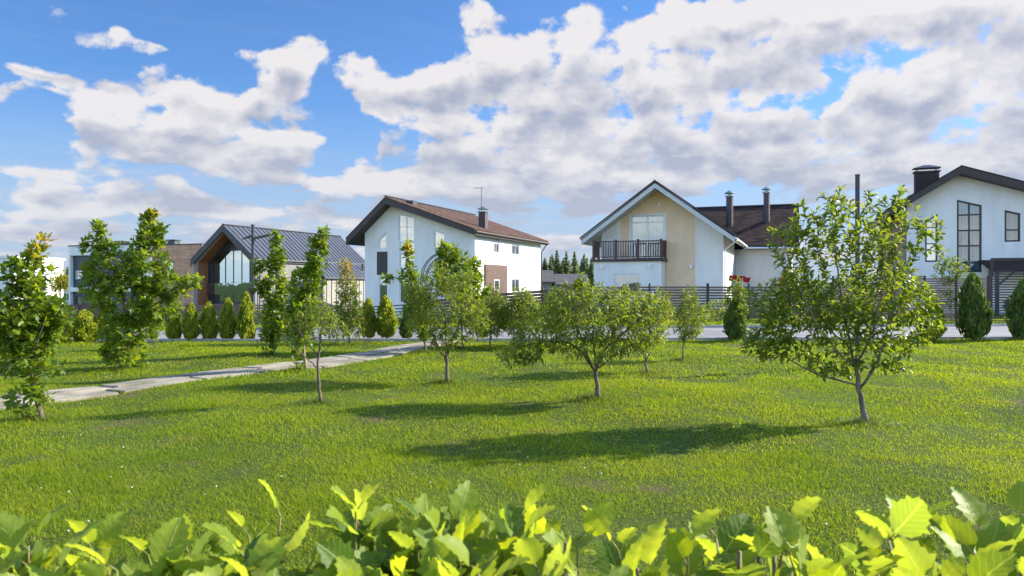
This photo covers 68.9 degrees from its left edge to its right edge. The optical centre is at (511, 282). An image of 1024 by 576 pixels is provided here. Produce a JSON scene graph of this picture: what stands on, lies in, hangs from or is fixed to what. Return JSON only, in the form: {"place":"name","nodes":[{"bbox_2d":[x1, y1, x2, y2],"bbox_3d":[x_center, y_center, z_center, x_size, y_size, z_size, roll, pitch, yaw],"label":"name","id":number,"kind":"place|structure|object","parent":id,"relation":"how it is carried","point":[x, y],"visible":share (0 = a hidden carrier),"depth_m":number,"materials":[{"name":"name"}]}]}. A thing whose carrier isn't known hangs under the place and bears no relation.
{"place":"outdoors","nodes":[
{"label":"outdoors","id":0,"kind":"place"},
{"bbox_2d":[0,340,464,409],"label":"path","id":1,"kind":"structure","parent":0,"point":[71,394],"depth_m":13.29,"materials":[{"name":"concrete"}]},
{"bbox_2d":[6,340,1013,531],"bbox_3d":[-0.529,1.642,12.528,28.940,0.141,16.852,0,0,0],"label":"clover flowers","id":2,"kind":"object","parent":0,"point":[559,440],"visible":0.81,"depth_m":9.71,"materials":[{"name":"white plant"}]},
{"bbox_2d":[0,283,1023,575],"bbox_3d":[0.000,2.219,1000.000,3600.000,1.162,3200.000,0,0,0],"label":"ground","id":3,"kind":"structure","parent":0,"point":[624,521],"depth_m":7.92,"materials":[{"name":"green plant"}]},
{"bbox_2d":[0,511,51,575],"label":"hawthorn shrub","id":4,"kind":"object","parent":3,"relation":"on","point":[14,530],"visible":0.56,"depth_m":1.10,"materials":[{"name":"green plant"}]},
{"bbox_2d":[0,256,65,303],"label":"modern house","id":5,"kind":"structure","parent":3,"relation":"on","point":[58,262],"depth_m":96.83,"materials":[{"name":"white paint"}]},
{"bbox_2d":[0,231,76,421],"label":"maple tree","id":6,"kind":"object","parent":3,"relation":"on","point":[28,326],"visible":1,"depth_m":9.27,"materials":[{"name":"green plant"}]},
{"bbox_2d":[49,268,68,297],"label":"garden tree","id":7,"kind":"object","parent":3,"relation":"on","point":[59,286],"visible":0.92,"depth_m":95.64,"materials":[{"name":"green plant"}]},
{"bbox_2d":[25,302,100,322],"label":"fence","id":8,"kind":"object","parent":3,"relation":"on","point":[78,307],"visible":0.09,"depth_m":48.10,"materials":[{"name":"grey metal"}]},
{"bbox_2d":[54,318,74,342],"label":"thuja","id":9,"kind":"object","parent":3,"relation":"on","point":[67,335],"visible":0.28,"depth_m":20.52,"materials":[{"name":"green plant"}]},
{"bbox_2d":[63,279,68,301],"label":"house","id":10,"kind":"structure","parent":3,"relation":"on","point":[65,293],"depth_m":110.05,"materials":[{"name":"white plastic"}]},
{"bbox_2d":[63,293,68,300],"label":"window","id":11,"kind":"structure","parent":10,"relation":"in","point":[64,294],"depth_m":110.10,"materials":[{"name":"glass"}]},
{"bbox_2d":[71,309,99,342],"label":"thuja","id":12,"kind":"object","parent":3,"relation":"on","point":[85,324],"visible":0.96,"depth_m":20.91,"materials":[{"name":"green plant"}]},
{"bbox_2d":[96,304,119,338],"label":"thuja","id":13,"kind":"object","parent":3,"relation":"on","point":[100,323],"visible":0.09,"depth_m":21.25,"materials":[{"name":"green plant"}]},
{"bbox_2d":[0,503,227,575],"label":"hawthorn shrub","id":14,"kind":"object","parent":3,"relation":"on","point":[163,548],"visible":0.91,"depth_m":1.03,"materials":[{"name":"green plant"}]},
{"bbox_2d":[68,239,204,307],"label":"flat roof house","id":15,"kind":"structure","parent":3,"relation":"on","point":[181,255],"depth_m":77.54,"materials":[{"name":"white paint"}]},
{"bbox_2d":[76,271,81,278],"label":"window","id":16,"kind":"structure","parent":15,"relation":"in","point":[77,277],"depth_m":80.08,"materials":[{"name":"white plastic"}]},
{"bbox_2d":[76,297,90,303],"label":"window","id":17,"kind":"structure","parent":15,"relation":"in","point":[78,299],"depth_m":79.92,"materials":[{"name":"clear glass"}]},
{"bbox_2d":[76,205,204,368],"bbox_3d":[-7.392,0.110,14.939,2.548,3.362,1.577,0,0,0],"label":"maple tree","id":18,"kind":"object","parent":3,"relation":"on","point":[134,317],"visible":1,"depth_m":14.75,"materials":[{"name":"green plant"}]},
{"bbox_2d":[145,310,168,349],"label":"maple tree","id":19,"kind":"object","parent":3,"relation":"on","point":[150,331],"visible":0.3,"depth_m":19.09,"materials":[{"name":"green plant"}]},
{"bbox_2d":[116,304,203,324],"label":"fence","id":20,"kind":"object","parent":3,"relation":"on","point":[166,317],"visible":0.1,"depth_m":47.39,"materials":[{"name":"grey metal"}]},
{"bbox_2d":[163,303,181,339],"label":"thuja","id":21,"kind":"object","parent":3,"relation":"on","point":[173,330],"visible":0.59,"depth_m":21.34,"materials":[{"name":"green plant"}]},
{"bbox_2d":[181,303,200,339],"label":"thuja","id":22,"kind":"object","parent":3,"relation":"on","point":[190,326],"visible":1,"depth_m":21.32,"materials":[{"name":"green plant"}]},
{"bbox_2d":[198,301,219,337],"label":"thuja","id":23,"kind":"object","parent":3,"relation":"on","point":[208,323],"visible":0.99,"depth_m":21.51,"materials":[{"name":"green plant"}]},
{"bbox_2d":[219,297,236,338],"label":"thuja","id":24,"kind":"object","parent":3,"relation":"on","point":[227,325],"visible":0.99,"depth_m":21.54,"materials":[{"name":"green plant"}]},
{"bbox_2d":[234,291,256,338],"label":"thuja","id":25,"kind":"object","parent":3,"relation":"on","point":[245,328],"visible":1,"depth_m":21.53,"materials":[{"name":"green plant"}]},
{"bbox_2d":[242,224,272,338],"bbox_3d":[-7.511,0.043,22.040,0.880,3.514,0.290,0,0,0],"label":"street lamp","id":26,"kind":"object","parent":3,"relation":"on","point":[253,238],"visible":0.69,"depth_m":22.00,"materials":[{"name":"metal"}]},
{"bbox_2d":[254,310,264,324],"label":"shrub","id":27,"kind":"object","parent":3,"relation":"on","point":[257,318],"visible":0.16,"depth_m":44.88,"materials":[{"name":"green plant"}]},
{"bbox_2d":[249,228,290,355],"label":"maple tree","id":28,"kind":"object","parent":3,"relation":"on","point":[275,299],"visible":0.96,"depth_m":16.90,"materials":[{"name":"green plant"}]},
{"bbox_2d":[212,304,340,325],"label":"fence","id":29,"kind":"object","parent":3,"relation":"on","point":[261,311],"visible":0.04,"depth_m":46.21,"materials":[{"name":"grey metal"}]},
{"bbox_2d":[190,224,364,314],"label":"barn house","id":30,"kind":"structure","parent":3,"relation":"on","point":[220,258],"depth_m":66.13,"materials":[{"name":"metal"}]},
{"bbox_2d":[286,280,300,302],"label":"window","id":31,"kind":"structure","parent":30,"relation":"in","point":[288,298],"depth_m":67.29,"materials":[{"name":"glass"}]},
{"bbox_2d":[284,308,297,338],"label":"thuja","id":32,"kind":"object","parent":3,"relation":"on","point":[291,331],"visible":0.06,"depth_m":21.94,"materials":[{"name":"green plant"}]},
{"bbox_2d":[281,225,331,370],"bbox_3d":[-3.835,0.334,14.047,0.963,2.863,0.867,0,0,0],"label":"maple tree","id":33,"kind":"object","parent":3,"relation":"on","point":[310,271],"visible":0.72,"depth_m":13.95,"materials":[{"name":"green plant"}]},
{"bbox_2d":[274,293,352,403],"bbox_3d":[-2.769,0.952,10.499,1.073,1.638,0.627,0,0,20],"label":"cherry tree","id":34,"kind":"object","parent":3,"relation":"on","point":[314,314],"visible":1,"depth_m":10.46,"materials":[{"name":"green plant"}]},
{"bbox_2d":[182,477,446,575],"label":"hawthorn shrub","id":35,"kind":"object","parent":3,"relation":"on","point":[351,553],"visible":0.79,"depth_m":1.03,"materials":[{"name":"green plant"}]},
{"bbox_2d":[63,249,593,286],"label":"forest","id":36,"kind":"object","parent":3,"relation":"on","point":[557,267],"visible":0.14,"depth_m":299.09,"materials":[{"name":"green plant"}]},
{"bbox_2d":[332,258,365,343],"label":"ash tree","id":37,"kind":"object","parent":3,"relation":"on","point":[354,322],"visible":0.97,"depth_m":20.86,"materials":[{"name":"green plant"}]},
{"bbox_2d":[359,297,377,337],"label":"thuja","id":38,"kind":"object","parent":3,"relation":"on","point":[369,321],"visible":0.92,"depth_m":22.35,"materials":[{"name":"green plant"}]},
{"bbox_2d":[341,302,401,324],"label":"fence","id":39,"kind":"object","parent":3,"relation":"on","point":[376,309],"visible":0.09,"depth_m":42.36,"materials":[{"name":"grey metal"}]},
{"bbox_2d":[375,295,397,337],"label":"thuja","id":40,"kind":"object","parent":3,"relation":"on","point":[387,323],"visible":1,"depth_m":22.30,"materials":[{"name":"green plant"}]},
{"bbox_2d":[398,312,412,337],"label":"thuja","id":41,"kind":"object","parent":3,"relation":"on","point":[402,331],"visible":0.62,"depth_m":22.15,"materials":[{"name":"green plant"}]},
{"bbox_2d":[380,238,432,352],"bbox_3d":[-2.528,0.335,17.782,1.360,2.817,0.679,0,0,0],"label":"maple tree","id":42,"kind":"object","parent":3,"relation":"on","point":[411,274],"visible":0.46,"depth_m":17.79,"materials":[{"name":"green plant"}]},
{"bbox_2d":[399,259,491,383],"bbox_3d":[-1.121,0.689,12.790,1.430,2.207,1.366,0,0,-41],"label":"peach tree","id":43,"kind":"object","parent":3,"relation":"on","point":[465,319],"visible":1,"depth_m":12.71,"materials":[{"name":"green plant"}]},
{"bbox_2d":[345,187,549,317],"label":"white house","id":44,"kind":"structure","parent":3,"relation":"on","point":[385,228],"depth_m":58.30,"materials":[{"name":"paint"}]},
{"bbox_2d":[379,232,386,248],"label":"window","id":45,"kind":"structure","parent":44,"relation":"in","point":[383,240],"depth_m":58.50,"materials":[{"name":"white glass"}]},
{"bbox_2d":[379,278,386,300],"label":"window","id":46,"kind":"structure","parent":44,"relation":"in","point":[382,287],"depth_m":58.53,"materials":[{"name":"glass"}]},
{"bbox_2d":[399,214,413,240],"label":"window","id":47,"kind":"structure","parent":44,"relation":"in","point":[406,223],"depth_m":57.74,"materials":[{"name":"clear glass"}]},
{"bbox_2d":[400,242,414,302],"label":"window","id":48,"kind":"structure","parent":44,"relation":"in","point":[402,260],"depth_m":57.86,"materials":[{"name":"glass"}]},
{"bbox_2d":[434,230,444,248],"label":"window","id":49,"kind":"structure","parent":44,"relation":"in","point":[438,236],"depth_m":56.81,"materials":[{"name":"glass"}]},
{"bbox_2d":[494,243,498,252],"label":"window","id":50,"kind":"structure","parent":44,"relation":"in","point":[496,245],"depth_m":59.82,"materials":[{"name":"clear glass"}]},
{"bbox_2d":[512,245,518,254],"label":"window","id":51,"kind":"structure","parent":44,"relation":"in","point":[515,248],"depth_m":63.84,"materials":[{"name":"clear glass"}]},
{"bbox_2d":[512,279,518,291],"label":"window","id":52,"kind":"structure","parent":44,"relation":"in","point":[515,282],"depth_m":63.84,"materials":[{"name":"glass"}]},
{"bbox_2d":[420,254,478,341],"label":"garden arch","id":53,"kind":"structure","parent":3,"relation":"on","point":[430,258],"depth_m":21.46,"materials":[{"name":"metal"}]},
{"bbox_2d":[432,239,491,348],"bbox_3d":[-1.274,0.309,18.646,1.583,2.837,1.339,0,0,0],"label":"maple tree","id":54,"kind":"object","parent":3,"relation":"on","point":[455,260],"visible":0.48,"depth_m":18.52,"materials":[{"name":"green plant"}]},
{"bbox_2d":[475,313,488,337],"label":"thuja","id":55,"kind":"object","parent":3,"relation":"on","point":[484,335],"visible":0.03,"depth_m":22.36,"materials":[{"name":"green plant"}]},
{"bbox_2d":[470,283,515,347],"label":"peach tree","id":56,"kind":"object","parent":3,"relation":"on","point":[495,307],"visible":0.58,"depth_m":19.00,"materials":[{"name":"green plant"}]},
{"bbox_2d":[371,480,632,575],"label":"hawthorn shrub","id":57,"kind":"object","parent":3,"relation":"on","point":[456,546],"visible":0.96,"depth_m":1.04,"materials":[{"name":"green plant"}]},
{"bbox_2d":[412,287,592,324],"bbox_3d":[-0.841,1.471,38.600,10.910,2.762,0.100,0,0,29],"label":"fence","id":58,"kind":"object","parent":3,"relation":"on","point":[542,291],"visible":0.12,"depth_m":37.98,"materials":[{"name":"grey metal"}]},
{"bbox_2d":[7,324,1006,330],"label":"kerb","id":59,"kind":"structure","parent":3,"relation":"on","point":[710,326],"depth_m":27.86,"materials":[{"name":"concrete"}]},
{"bbox_2d":[0,337,1023,382],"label":"grass","id":60,"kind":"structure","parent":3,"relation":"on","point":[386,360],"depth_m":16.11,"materials":[{"name":"green plant"}]},
{"bbox_2d":[497,284,544,340],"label":"peach tree","id":61,"kind":"object","parent":3,"relation":"on","point":[517,305],"visible":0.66,"depth_m":18.81,"materials":[{"name":"green plant"}]},
{"bbox_2d":[35,337,1020,342],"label":"kerb","id":62,"kind":"structure","parent":3,"relation":"on","point":[484,339],"depth_m":21.55,"materials":[{"name":"concrete"}]},
{"bbox_2d":[542,270,554,289],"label":"cottage","id":63,"kind":"structure","parent":3,"relation":"on","point":[547,278],"depth_m":120.25,"materials":[{"name":"white plastic"}]},
{"bbox_2d":[536,290,569,344],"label":"peach tree","id":64,"kind":"object","parent":3,"relation":"on","point":[546,298],"visible":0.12,"depth_m":19.99,"materials":[{"name":"green plant"}]},
{"bbox_2d":[553,274,589,288],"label":"cottage","id":65,"kind":"structure","parent":3,"relation":"on","point":[559,278],"depth_m":136.92,"materials":[{"name":"white plastic"}]},
{"bbox_2d":[573,277,585,291],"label":"garden tree","id":66,"kind":"object","parent":3,"relation":"on","point":[575,285],"visible":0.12,"depth_m":59.68,"materials":[{"name":"green plant"}]},
{"bbox_2d":[494,272,675,398],"bbox_3d":[1.057,0.786,10.559,2.303,1.877,1.621,0,0,-29],"label":"peach tree","id":67,"kind":"object","parent":3,"relation":"on","point":[599,335],"visible":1,"depth_m":10.48,"materials":[{"name":"green plant"}]},
{"bbox_2d":[618,286,677,374],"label":"peach tree","id":68,"kind":"object","parent":3,"relation":"on","point":[664,303],"visible":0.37,"depth_m":13.98,"materials":[{"name":"green plant"}]},
{"bbox_2d":[593,283,707,317],"bbox_3d":[6.466,1.029,35.100,5.325,1.999,0.100,0,0,15],"label":"fence","id":69,"kind":"object","parent":3,"relation":"on","point":[679,293],"visible":0.41,"depth_m":34.80,"materials":[{"name":"grey metal"}]},
{"bbox_2d":[577,505,766,575],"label":"hawthorn shrub","id":70,"kind":"object","parent":3,"relation":"on","point":[682,552],"visible":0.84,"depth_m":1.05,"materials":[{"name":"green plant"}]},
{"bbox_2d":[580,180,799,307],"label":"house","id":71,"kind":"structure","parent":3,"relation":"on","point":[655,233],"depth_m":47.86,"materials":[{"name":"white paint"}]},
{"bbox_2d":[614,274,640,291],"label":"window","id":72,"kind":"structure","parent":71,"relation":"in","point":[618,278],"depth_m":47.57,"materials":[{"name":"clear glass"}]},
{"bbox_2d":[631,215,663,258],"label":"balcony door","id":73,"kind":"structure","parent":71,"relation":"in","point":[656,222],"depth_m":48.40,"materials":[{"name":"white glass"}]},
{"bbox_2d":[672,284,709,359],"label":"peach tree","id":74,"kind":"object","parent":3,"relation":"on","point":[693,328],"visible":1,"depth_m":16.14,"materials":[{"name":"green plant"}]},
{"bbox_2d":[704,300,727,321],"bbox_3d":[8.927,1.245,32.513,1.429,1.020,1.432,0,0,0],"label":"shrub","id":75,"kind":"object","parent":3,"relation":"on","point":[714,315],"visible":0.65,"depth_m":32.41,"materials":[{"name":"green plant"}]},
{"bbox_2d":[722,298,746,340],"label":"thuja","id":76,"kind":"object","parent":3,"relation":"on","point":[735,328],"visible":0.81,"depth_m":21.48,"materials":[{"name":"green plant"}]},
{"bbox_2d":[721,274,749,339],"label":"plum tree","id":77,"kind":"object","parent":3,"relation":"on","point":[735,295],"visible":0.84,"depth_m":21.55,"materials":[{"name":"green plant"}]},
{"bbox_2d":[728,275,750,286],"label":"garden parasol","id":78,"kind":"object","parent":3,"relation":"on","point":[743,279],"visible":0.66,"depth_m":44.60,"materials":[{"name":"red fabric"}]},
{"bbox_2d":[708,283,831,319],"bbox_3d":[11.635,1.015,33.800,5.403,1.970,0.100,0,0,13],"label":"fence","id":79,"kind":"object","parent":3,"relation":"on","point":[722,297],"visible":0.23,"depth_m":33.95,"materials":[{"name":"grey metal"}]},
{"bbox_2d":[756,301,790,321],"bbox_3d":[11.212,1.193,31.982,1.482,1.125,1.496,0,0,0],"label":"shrub","id":80,"kind":"object","parent":3,"relation":"on","point":[768,309],"visible":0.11,"depth_m":32.11,"materials":[{"name":"green plant"}]},
{"bbox_2d":[776,269,796,302],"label":"garden tree","id":81,"kind":"object","parent":3,"relation":"on","point":[781,279],"visible":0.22,"depth_m":46.86,"materials":[{"name":"green plant"}]},
{"bbox_2d":[695,495,937,575],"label":"hawthorn shrub","id":82,"kind":"object","parent":3,"relation":"on","point":[778,532],"visible":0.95,"depth_m":1.01,"materials":[{"name":"green plant"}]},
{"bbox_2d":[739,184,951,425],"bbox_3d":[3.942,0.298,8.996,2.156,2.970,1.669,0,0,-35],"label":"plum tree","id":83,"kind":"object","parent":3,"relation":"on","point":[818,301],"visible":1,"depth_m":8.91,"materials":[{"name":"green plant"}]},
{"bbox_2d":[851,174,863,357],"bbox_3d":[6.934,-0.180,14.980,0.290,3.982,0.290,0,0,0],"label":"street lamp","id":84,"kind":"object","parent":3,"relation":"on","point":[857,187],"visible":0.31,"depth_m":14.94,"materials":[{"name":"metal"}]},
{"bbox_2d":[832,276,989,322],"bbox_3d":[17.173,0.850,32.300,6.208,2.300,0.100,0,0,13],"label":"fence","id":85,"kind":"object","parent":3,"relation":"on","point":[956,286],"visible":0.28,"depth_m":31.99,"materials":[{"name":"grey metal"}]},
{"bbox_2d":[914,299,946,341],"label":"thuja","id":86,"kind":"object","parent":3,"relation":"on","point":[936,311],"visible":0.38,"depth_m":21.10,"materials":[{"name":"green plant"}]},
{"bbox_2d":[839,486,1023,575],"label":"hawthorn shrub","id":87,"kind":"object","parent":3,"relation":"on","point":[999,549],"visible":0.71,"depth_m":1.09,"materials":[{"name":"green plant"}]},
{"bbox_2d":[921,290,946,321],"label":"plum tree","id":88,"kind":"object","parent":3,"relation":"on","point":[941,310],"visible":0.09,"depth_m":21.56,"materials":[{"name":"green plant"}]},
{"bbox_2d":[863,165,1023,312],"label":"white house","id":89,"kind":"structure","parent":3,"relation":"on","point":[979,213],"depth_m":40.53,"materials":[{"name":"white paint"}]},
{"bbox_2d":[925,214,936,261],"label":"window","id":90,"kind":"structure","parent":89,"relation":"in","point":[928,241],"depth_m":41.14,"materials":[{"name":"glass"}]},
{"bbox_2d":[957,200,981,271],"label":"window","id":91,"kind":"structure","parent":89,"relation":"in","point":[969,215],"depth_m":40.59,"materials":[{"name":"clear glass"}]},
{"bbox_2d":[1005,210,1019,241],"bbox_3d":[26.676,-3.028,39.871,0.715,1.906,0.245,0,0,21],"label":"window","id":92,"kind":"structure","parent":89,"relation":"in","point":[1012,219],"depth_m":39.89,"materials":[{"name":"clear glass"}]},
{"bbox_2d":[932,253,969,321],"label":"apple tree","id":93,"kind":"object","parent":3,"relation":"on","point":[953,264],"visible":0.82,"depth_m":32.04,"materials":[{"name":"green plant"}]},
{"bbox_2d":[955,272,994,340],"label":"thuja","id":94,"kind":"object","parent":3,"relation":"on","point":[975,313],"visible":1,"depth_m":21.43,"materials":[{"name":"green plant"}]},
{"bbox_2d":[974,481,1023,575],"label":"hawthorn shrub","id":95,"kind":"object","parent":3,"relation":"on","point":[1015,497],"visible":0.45,"depth_m":1.14,"materials":[{"name":"green plant"}]},
{"bbox_2d":[980,258,1023,316],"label":"carport","id":96,"kind":"object","parent":3,"relation":"on","point":[1005,264],"visible":0.63,"depth_m":37.40,"materials":[{"name":"brown"}]},
{"bbox_2d":[988,270,1023,322],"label":"gate","id":97,"kind":"structure","parent":3,"relation":"on","point":[990,273],"depth_m":31.53,"materials":[{"name":"grey metal"}]},
{"bbox_2d":[1004,278,1023,338],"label":"thuja","id":98,"kind":"object","parent":3,"relation":"on","point":[1014,313],"visible":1,"depth_m":21.92,"materials":[{"name":"green plant"}]},
{"bbox_2d":[0,375,1023,455],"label":"grass","id":99,"kind":"structure","parent":0,"point":[717,387],"depth_m":9.72,"materials":[{"name":"green plant"}]},
{"bbox_2d":[0,0,1023,282],"label":"sky","id":100,"kind":"structure","parent":0,"point":[293,115],"materials":[{"name":"blue"}]},
{"bbox_2d":[72,326,1011,338],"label":"road","id":101,"kind":"structure","parent":0,"point":[995,331],"depth_m":24.68,"materials":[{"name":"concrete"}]},
{"bbox_2d":[119,310,1007,327],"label":"grass","id":102,"kind":"structure","parent":0,"point":[719,321],"depth_m":32.27,"materials":[{"name":"green plant"}]}
]}

